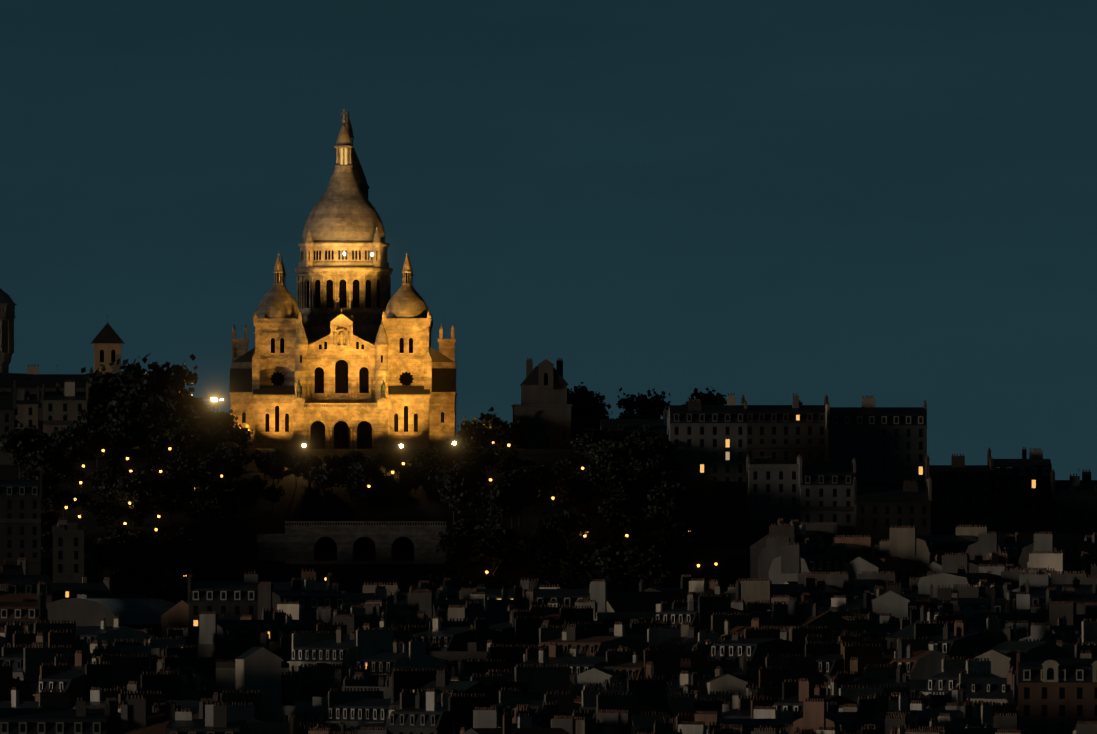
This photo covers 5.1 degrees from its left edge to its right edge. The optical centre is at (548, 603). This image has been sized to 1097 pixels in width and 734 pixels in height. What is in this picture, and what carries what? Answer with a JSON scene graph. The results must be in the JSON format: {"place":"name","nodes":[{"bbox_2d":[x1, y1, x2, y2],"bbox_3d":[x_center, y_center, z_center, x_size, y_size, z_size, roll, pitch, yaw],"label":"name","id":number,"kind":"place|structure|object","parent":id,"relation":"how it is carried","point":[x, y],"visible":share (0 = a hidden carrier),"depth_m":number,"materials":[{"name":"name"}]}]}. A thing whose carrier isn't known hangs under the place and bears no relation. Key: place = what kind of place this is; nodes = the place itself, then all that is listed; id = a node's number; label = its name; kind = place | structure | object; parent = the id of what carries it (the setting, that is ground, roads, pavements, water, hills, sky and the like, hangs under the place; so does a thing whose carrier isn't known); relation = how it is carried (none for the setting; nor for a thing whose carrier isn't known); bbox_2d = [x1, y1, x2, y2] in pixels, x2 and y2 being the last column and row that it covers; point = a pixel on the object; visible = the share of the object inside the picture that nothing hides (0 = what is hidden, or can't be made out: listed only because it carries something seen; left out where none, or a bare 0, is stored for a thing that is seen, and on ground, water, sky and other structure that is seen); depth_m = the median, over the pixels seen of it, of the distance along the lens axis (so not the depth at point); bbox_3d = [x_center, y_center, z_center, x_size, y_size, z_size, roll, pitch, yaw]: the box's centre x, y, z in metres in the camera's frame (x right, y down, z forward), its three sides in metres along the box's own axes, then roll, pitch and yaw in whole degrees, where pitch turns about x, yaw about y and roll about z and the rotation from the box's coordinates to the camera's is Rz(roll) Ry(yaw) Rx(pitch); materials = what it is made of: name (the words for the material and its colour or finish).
{"place":"outdoors","nodes":[
{"label":"outdoors","id":0,"kind":"place"},
{"bbox_2d":[450,516,477,539],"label":"tree","id":1,"kind":"object","parent":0,"point":[465,526],"visible":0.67,"depth_m":2860.77,"materials":[{"name":"green plant"}]},
{"bbox_2d":[0,373,1096,599],"bbox_3d":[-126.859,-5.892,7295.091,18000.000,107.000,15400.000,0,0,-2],"label":"terrain","id":2,"kind":"structure","parent":0,"point":[728,532],"depth_m":2883.92,"materials":[{"name":"green plant"}]},
{"bbox_2d":[0,288,15,372],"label":"water tower","id":3,"kind":"structure","parent":2,"relation":"on","point":[7,310],"depth_m":3199.04,"materials":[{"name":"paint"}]},
{"bbox_2d":[0,424,44,479],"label":"tree","id":4,"kind":"object","parent":2,"relation":"on","point":[14,443],"visible":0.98,"depth_m":2903.79,"materials":[{"name":"green plant"}]},
{"bbox_2d":[20,464,64,490],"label":"tree","id":5,"kind":"object","parent":2,"relation":"on","point":[51,480],"visible":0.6,"depth_m":2886.77,"materials":[{"name":"green plant"}]},
{"bbox_2d":[21,443,79,475],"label":"tree","id":6,"kind":"object","parent":2,"relation":"on","point":[53,457],"visible":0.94,"depth_m":2895.27,"materials":[{"name":"green plant"}]},
{"bbox_2d":[53,490,81,517],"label":"tree","id":7,"kind":"object","parent":2,"relation":"on","point":[63,501],"visible":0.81,"depth_m":2879.44,"materials":[{"name":"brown plant"}]},
{"bbox_2d":[52,423,87,450],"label":"tree","id":8,"kind":"object","parent":2,"relation":"on","point":[73,436],"visible":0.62,"depth_m":2918.25,"materials":[{"name":"green plant"}]},
{"bbox_2d":[68,416,107,435],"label":"tree","id":9,"kind":"object","parent":2,"relation":"on","point":[94,424],"visible":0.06,"depth_m":2983.29,"materials":[{"name":"green plant"}]},
{"bbox_2d":[64,399,136,427],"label":"tree","id":10,"kind":"object","parent":2,"relation":"on","point":[102,414],"visible":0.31,"depth_m":3001.04,"materials":[{"name":"brown plant"}]},
{"bbox_2d":[81,464,124,501],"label":"tree","id":11,"kind":"object","parent":2,"relation":"on","point":[97,476],"visible":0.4,"depth_m":2888.64,"materials":[{"name":"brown plant"}]},
{"bbox_2d":[82,494,124,537],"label":"tree","id":12,"kind":"object","parent":2,"relation":"on","point":[105,510],"visible":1,"depth_m":2867.21,"materials":[{"name":"brown plant"}]},
{"bbox_2d":[91,317,124,412],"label":"bell tower","id":13,"kind":"structure","parent":2,"relation":"on","point":[107,342],"depth_m":3060.55,"materials":[{"name":"stone"}]},
{"bbox_2d":[81,362,139,411],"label":"tree","id":14,"kind":"object","parent":2,"relation":"on","point":[101,390],"visible":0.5,"depth_m":3032.47,"materials":[{"name":"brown plant"}]},
{"bbox_2d":[93,469,128,504],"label":"tree","id":15,"kind":"object","parent":2,"relation":"on","point":[106,484],"visible":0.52,"depth_m":2880.42,"materials":[{"name":"green plant"}]},
{"bbox_2d":[104,521,133,558],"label":"tree","id":16,"kind":"object","parent":2,"relation":"on","point":[120,532],"visible":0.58,"depth_m":2849.01,"materials":[{"name":"green plant"}]},
{"bbox_2d":[87,409,159,449],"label":"tree","id":17,"kind":"object","parent":2,"relation":"on","point":[122,426],"visible":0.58,"depth_m":2956.43,"materials":[{"name":"green plant"}]},
{"bbox_2d":[108,467,156,526],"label":"tree","id":18,"kind":"object","parent":2,"relation":"on","point":[136,488],"visible":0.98,"depth_m":2874.02,"materials":[{"name":"green plant"}]},
{"bbox_2d":[103,384,164,446],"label":"tree","id":19,"kind":"object","parent":2,"relation":"on","point":[132,406],"visible":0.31,"depth_m":3009.96,"materials":[{"name":"green plant"}]},
{"bbox_2d":[126,503,150,530],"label":"tree","id":20,"kind":"object","parent":2,"relation":"on","point":[137,514],"visible":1,"depth_m":2867.84,"materials":[{"name":"green plant"}]},
{"bbox_2d":[127,411,167,447],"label":"tree","id":21,"kind":"object","parent":2,"relation":"on","point":[151,424],"visible":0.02,"depth_m":2973.45,"materials":[{"name":"green plant"}]},
{"bbox_2d":[138,432,169,456],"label":"tree","id":22,"kind":"object","parent":2,"relation":"on","point":[151,444],"visible":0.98,"depth_m":2923.35,"materials":[{"name":"green plant"}]},
{"bbox_2d":[143,457,168,489],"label":"tree","id":23,"kind":"object","parent":2,"relation":"on","point":[153,467],"visible":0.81,"depth_m":2901.84,"materials":[{"name":"green plant"}]},
{"bbox_2d":[116,352,198,404],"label":"tree","id":24,"kind":"object","parent":2,"relation":"on","point":[159,380],"visible":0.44,"depth_m":3021.91,"materials":[{"name":"brown plant"}]},
{"bbox_2d":[158,449,194,468],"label":"tree","id":25,"kind":"object","parent":2,"relation":"on","point":[177,457],"visible":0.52,"depth_m":2899.01,"materials":[{"name":"green plant"}]},
{"bbox_2d":[137,390,218,423],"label":"tree","id":26,"kind":"object","parent":2,"relation":"on","point":[174,406],"visible":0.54,"depth_m":3003.05,"materials":[{"name":"brown plant"}]},
{"bbox_2d":[167,460,190,475],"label":"tree","id":27,"kind":"object","parent":2,"relation":"on","point":[179,468],"visible":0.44,"depth_m":2897.49,"materials":[{"name":"green plant"}]},
{"bbox_2d":[153,417,209,447],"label":"tree","id":28,"kind":"object","parent":2,"relation":"on","point":[165,425],"visible":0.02,"depth_m":2963.67,"materials":[{"name":"green plant"}]},
{"bbox_2d":[163,423,200,454],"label":"tree","id":29,"kind":"object","parent":2,"relation":"on","point":[181,440],"visible":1,"depth_m":2918.77,"materials":[{"name":"green plant"}]},
{"bbox_2d":[168,416,220,450],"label":"tree","id":30,"kind":"object","parent":2,"relation":"on","point":[203,424],"visible":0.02,"depth_m":2958.68,"materials":[{"name":"green plant"}]},
{"bbox_2d":[184,459,218,486],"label":"tree","id":31,"kind":"object","parent":2,"relation":"on","point":[202,472],"visible":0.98,"depth_m":2896.66,"materials":[{"name":"green plant"}]},
{"bbox_2d":[184,403,238,429],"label":"tree","id":32,"kind":"object","parent":2,"relation":"on","point":[223,418],"visible":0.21,"depth_m":2981.83,"materials":[{"name":"green plant"}]},
{"bbox_2d":[207,447,236,480],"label":"tree","id":33,"kind":"object","parent":2,"relation":"on","point":[218,457],"visible":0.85,"depth_m":2906.74,"materials":[{"name":"green plant"}]},
{"bbox_2d":[216,442,244,468],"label":"tree","id":34,"kind":"object","parent":2,"relation":"on","point":[229,448],"visible":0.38,"depth_m":2910.25,"materials":[{"name":"green plant"}]},
{"bbox_2d":[215,436,252,449],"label":"tree","id":35,"kind":"object","parent":2,"relation":"on","point":[245,443],"visible":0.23,"depth_m":2924.62,"materials":[{"name":"green plant"}]},
{"bbox_2d":[220,424,253,441],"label":"tree","id":36,"kind":"object","parent":2,"relation":"on","point":[243,433],"visible":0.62,"depth_m":2927.34,"materials":[{"name":"green plant"}]},
{"bbox_2d":[246,474,268,498],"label":"tree","id":37,"kind":"object","parent":2,"relation":"on","point":[258,481],"visible":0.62,"depth_m":2895.20,"materials":[{"name":"green plant"}]},
{"bbox_2d":[259,484,285,510],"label":"tree","id":38,"kind":"object","parent":2,"relation":"on","point":[273,493],"visible":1,"depth_m":2887.11,"materials":[{"name":"green plant"}]},
{"bbox_2d":[260,456,289,484],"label":"tree","id":39,"kind":"object","parent":2,"relation":"on","point":[273,466],"visible":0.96,"depth_m":2905.90,"materials":[{"name":"green plant"}]},
{"bbox_2d":[267,447,289,482],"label":"tree","id":40,"kind":"object","parent":2,"relation":"on","point":[276,455],"visible":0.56,"depth_m":2909.02,"materials":[{"name":"green plant"}]},
{"bbox_2d":[283,455,302,487],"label":"tree","id":41,"kind":"object","parent":2,"relation":"on","point":[290,466],"visible":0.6,"depth_m":2904.44,"materials":[{"name":"green plant"}]},
{"bbox_2d":[290,454,321,490],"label":"tree","id":42,"kind":"object","parent":2,"relation":"on","point":[307,462],"visible":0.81,"depth_m":2901.79,"materials":[{"name":"green plant"}]},
{"bbox_2d":[308,465,341,501],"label":"tree","id":43,"kind":"object","parent":2,"relation":"on","point":[325,478],"visible":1,"depth_m":2893.25,"materials":[{"name":"green plant"}]},
{"bbox_2d":[324,455,342,469],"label":"tree","id":44,"kind":"object","parent":2,"relation":"on","point":[333,462],"visible":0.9,"depth_m":2912.38,"materials":[{"name":"green plant"}]},
{"bbox_2d":[229,109,456,448],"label":"basilica","id":45,"kind":"structure","parent":2,"relation":"on","point":[343,354],"depth_m":3005.09,"materials":[{"name":"stone"}]},
{"bbox_2d":[335,463,356,498],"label":"tree","id":46,"kind":"object","parent":2,"relation":"on","point":[342,474],"visible":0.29,"depth_m":2895.72,"materials":[{"name":"green plant"}]},
{"bbox_2d":[339,449,364,466],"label":"tree","id":47,"kind":"object","parent":2,"relation":"on","point":[350,456],"visible":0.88,"depth_m":2913.10,"materials":[{"name":"green plant"}]},
{"bbox_2d":[344,480,366,507],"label":"tree","id":48,"kind":"object","parent":2,"relation":"on","point":[356,490],"visible":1,"depth_m":2889.82,"materials":[{"name":"green plant"}]},
{"bbox_2d":[341,462,375,503],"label":"tree","id":49,"kind":"object","parent":2,"relation":"on","point":[363,475],"visible":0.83,"depth_m":2891.88,"materials":[{"name":"green plant"}]},
{"bbox_2d":[257,521,471,563],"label":"retaining wall","id":50,"kind":"structure","parent":2,"relation":"on","point":[298,544],"depth_m":2860.68,"materials":[{"name":"stone"}]},
{"bbox_2d":[351,458,378,495],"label":"tree","id":51,"kind":"object","parent":2,"relation":"on","point":[369,464],"visible":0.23,"depth_m":2898.47,"materials":[{"name":"green plant"}]},
{"bbox_2d":[375,449,394,475],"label":"tree","id":52,"kind":"object","parent":2,"relation":"on","point":[387,455],"visible":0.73,"depth_m":2916.47,"materials":[{"name":"green plant"}]},
{"bbox_2d":[65,440,716,597],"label":"street lamps","id":53,"kind":"object","parent":2,"relation":"on","point":[304,445],"visible":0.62,"depth_m":2896.42,"materials":[{"name":"yellow glass"}]},
{"bbox_2d":[384,457,406,478],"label":"tree","id":54,"kind":"object","parent":2,"relation":"on","point":[395,464],"visible":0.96,"depth_m":2913.11,"materials":[{"name":"green plant"}]},
{"bbox_2d":[399,474,420,500],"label":"tree","id":55,"kind":"object","parent":2,"relation":"on","point":[409,482],"visible":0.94,"depth_m":2895.25,"materials":[{"name":"green plant"}]},
{"bbox_2d":[416,465,437,498],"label":"tree","id":56,"kind":"object","parent":2,"relation":"on","point":[425,483],"visible":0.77,"depth_m":2897.16,"materials":[{"name":"green plant"}]},
{"bbox_2d":[426,462,477,533],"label":"tree","id":57,"kind":"object","parent":2,"relation":"on","point":[453,486],"visible":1,"depth_m":2869.77,"materials":[{"name":"green plant"}]},
{"bbox_2d":[432,460,476,505],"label":"tree","id":58,"kind":"object","parent":2,"relation":"on","point":[462,467],"visible":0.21,"depth_m":2889.12,"materials":[{"name":"green plant"}]},
{"bbox_2d":[436,529,479,574],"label":"tree","id":59,"kind":"object","parent":2,"relation":"on","point":[457,553],"visible":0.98,"depth_m":2855.14,"materials":[{"name":"green plant"}]},
{"bbox_2d":[444,451,475,464],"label":"tree","id":60,"kind":"object","parent":2,"relation":"on","point":[456,456],"visible":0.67,"depth_m":2907.35,"materials":[{"name":"green plant"}]},
{"bbox_2d":[450,425,485,450],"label":"tree","id":61,"kind":"object","parent":2,"relation":"on","point":[472,437],"visible":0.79,"depth_m":2926.73,"materials":[{"name":"green plant"}]},
{"bbox_2d":[461,406,505,429],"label":"tree","id":62,"kind":"object","parent":2,"relation":"on","point":[487,417],"visible":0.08,"depth_m":2998.65,"materials":[{"name":"green plant"}]},
{"bbox_2d":[469,424,498,448],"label":"tree","id":63,"kind":"object","parent":2,"relation":"on","point":[490,435],"visible":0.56,"depth_m":2928.39,"materials":[{"name":"green plant"}]},
{"bbox_2d":[466,518,517,576],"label":"tree","id":64,"kind":"object","parent":2,"relation":"on","point":[496,535],"visible":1,"depth_m":2854.24,"materials":[{"name":"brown plant"}]},
{"bbox_2d":[487,434,513,449],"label":"tree","id":65,"kind":"object","parent":2,"relation":"on","point":[500,441],"visible":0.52,"depth_m":2929.25,"materials":[{"name":"green plant"}]},
{"bbox_2d":[476,474,525,522],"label":"tree","id":66,"kind":"object","parent":2,"relation":"on","point":[502,495],"visible":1,"depth_m":2867.99,"materials":[{"name":"green plant"}]},
{"bbox_2d":[479,416,526,448],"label":"tree","id":67,"kind":"object","parent":2,"relation":"on","point":[519,443],"visible":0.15,"depth_m":2990.40,"materials":[{"name":"green plant"}]},
{"bbox_2d":[491,444,522,473],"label":"tree","id":68,"kind":"object","parent":2,"relation":"on","point":[506,459],"visible":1,"depth_m":2909.03,"materials":[{"name":"green plant"}]},
{"bbox_2d":[519,462,553,490],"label":"tree","id":69,"kind":"object","parent":2,"relation":"on","point":[543,469],"visible":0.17,"depth_m":2894.48,"materials":[{"name":"green plant"}]},
{"bbox_2d":[511,358,572,448],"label":"building","id":70,"kind":"structure","parent":2,"relation":"on","point":[543,408],"depth_m":3005.28,"materials":[{"name":"stone"}]},
{"bbox_2d":[0,518,1096,733],"bbox_3d":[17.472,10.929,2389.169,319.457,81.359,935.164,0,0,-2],"label":"city buildings","id":71,"kind":"structure","parent":2,"relation":"on","point":[799,634],"depth_m":2344.10,"materials":[{"name":"metal"}]},
{"bbox_2d":[0,364,1096,582],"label":"apartment buildings","id":72,"kind":"structure","parent":2,"relation":"on","point":[814,463],"depth_m":2916.15,"materials":[{"name":"brick"}]},
{"bbox_2d":[532,512,569,542],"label":"tree","id":73,"kind":"object","parent":2,"relation":"on","point":[546,527],"visible":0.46,"depth_m":2860.01,"materials":[{"name":"green plant"}]},
{"bbox_2d":[551,457,578,481],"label":"tree","id":74,"kind":"object","parent":2,"relation":"on","point":[562,467],"visible":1,"depth_m":2907.15,"materials":[{"name":"green plant"}]},
{"bbox_2d":[46,591,1096,733],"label":"buildings","id":75,"kind":"structure","parent":2,"relation":"on","point":[1057,695],"depth_m":2294.98,"materials":[{"name":"brick"}]},
{"bbox_2d":[550,506,599,551],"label":"tree","id":76,"kind":"object","parent":2,"relation":"on","point":[571,521],"visible":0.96,"depth_m":2858.46,"materials":[{"name":"green plant"}]},
{"bbox_2d":[559,550,597,580],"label":"tree","id":77,"kind":"object","parent":2,"relation":"on","point":[568,569],"visible":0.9,"depth_m":2832.60,"materials":[{"name":"green plant"}]},
{"bbox_2d":[562,546,594,574],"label":"tree","id":78,"kind":"object","parent":2,"relation":"on","point":[579,551],"visible":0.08,"depth_m":2837.69,"materials":[{"name":"green plant"}]},
{"bbox_2d":[567,382,600,422],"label":"tree","id":79,"kind":"object","parent":2,"relation":"on","point":[579,393],"visible":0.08,"depth_m":3028.35,"materials":[{"name":"green plant"}]},
{"bbox_2d":[569,433,601,468],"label":"tree","id":80,"kind":"object","parent":2,"relation":"on","point":[581,442],"visible":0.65,"depth_m":2923.17,"materials":[{"name":"green plant"}]},
{"bbox_2d":[567,387,610,440],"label":"tree","id":81,"kind":"object","parent":2,"relation":"on","point":[588,411],"visible":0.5,"depth_m":3017.12,"materials":[{"name":"green plant"}]},
{"bbox_2d":[583,427,607,442],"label":"tree","id":82,"kind":"object","parent":2,"relation":"on","point":[595,432],"visible":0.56,"depth_m":2938.64,"materials":[{"name":"green plant"}]},
{"bbox_2d":[584,532,618,565],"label":"tree","id":83,"kind":"object","parent":2,"relation":"on","point":[598,543],"visible":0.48,"depth_m":2841.90,"materials":[{"name":"green plant"}]},
{"bbox_2d":[576,436,627,483],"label":"tree","id":84,"kind":"object","parent":2,"relation":"on","point":[590,453],"visible":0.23,"depth_m":2908.69,"materials":[{"name":"green plant"}]},
{"bbox_2d":[592,441,629,497],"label":"tree","id":85,"kind":"object","parent":2,"relation":"on","point":[603,460],"visible":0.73,"depth_m":2897.52,"materials":[{"name":"green plant"}]},
{"bbox_2d":[596,495,632,540],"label":"tree","id":86,"kind":"object","parent":2,"relation":"on","point":[611,509],"visible":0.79,"depth_m":2867.97,"materials":[{"name":"green plant"}]},
{"bbox_2d":[590,542,643,580],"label":"tree","id":87,"kind":"object","parent":2,"relation":"on","point":[609,561],"visible":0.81,"depth_m":2829.50,"materials":[{"name":"green plant"}]},
{"bbox_2d":[618,436,636,460],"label":"tree","id":88,"kind":"object","parent":2,"relation":"on","point":[626,443],"visible":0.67,"depth_m":2934.91,"materials":[{"name":"green plant"}]},
{"bbox_2d":[623,456,661,514],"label":"tree","id":89,"kind":"object","parent":2,"relation":"on","point":[648,475],"visible":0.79,"depth_m":2885.91,"materials":[{"name":"green plant"}]},
{"bbox_2d":[616,387,670,418],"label":"tree","id":90,"kind":"object","parent":2,"relation":"on","point":[645,407],"visible":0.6,"depth_m":3045.18,"materials":[{"name":"brown plant"}]},
{"bbox_2d":[629,423,659,447],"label":"tree","id":91,"kind":"object","parent":2,"relation":"on","point":[639,435],"visible":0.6,"depth_m":2923.95,"materials":[{"name":"green plant"}]},
{"bbox_2d":[620,544,671,590],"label":"tree","id":92,"kind":"object","parent":2,"relation":"on","point":[648,561],"visible":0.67,"depth_m":2825.38,"materials":[{"name":"green plant"}]},
{"bbox_2d":[632,436,671,461],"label":"tree","id":93,"kind":"object","parent":2,"relation":"on","point":[646,447],"visible":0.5,"depth_m":2906.54,"materials":[{"name":"green plant"}]},
{"bbox_2d":[635,449,682,486],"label":"tree","id":94,"kind":"object","parent":2,"relation":"on","point":[665,466],"visible":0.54,"depth_m":2900.26,"materials":[{"name":"green plant"}]},
{"bbox_2d":[634,497,695,536],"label":"tree","id":95,"kind":"object","parent":2,"relation":"on","point":[669,515],"visible":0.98,"depth_m":2861.72,"materials":[{"name":"green plant"}]},
{"bbox_2d":[644,481,686,534],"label":"tree","id":96,"kind":"object","parent":2,"relation":"on","point":[664,491],"visible":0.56,"depth_m":2871.38,"materials":[{"name":"green plant"}]},
{"bbox_2d":[655,479,690,507],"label":"tree","id":97,"kind":"object","parent":2,"relation":"on","point":[680,492],"visible":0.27,"depth_m":2876.73,"materials":[{"name":"brown plant"}]},
{"bbox_2d":[682,387,726,404],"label":"tree","id":98,"kind":"object","parent":2,"relation":"on","point":[710,398],"visible":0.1,"depth_m":3055.51,"materials":[{"name":"brown plant"}]},
{"bbox_2d":[0,0,1096,479],"label":"sky","id":99,"kind":"structure","parent":0,"point":[893,202],"materials":[{"name":"teal"}]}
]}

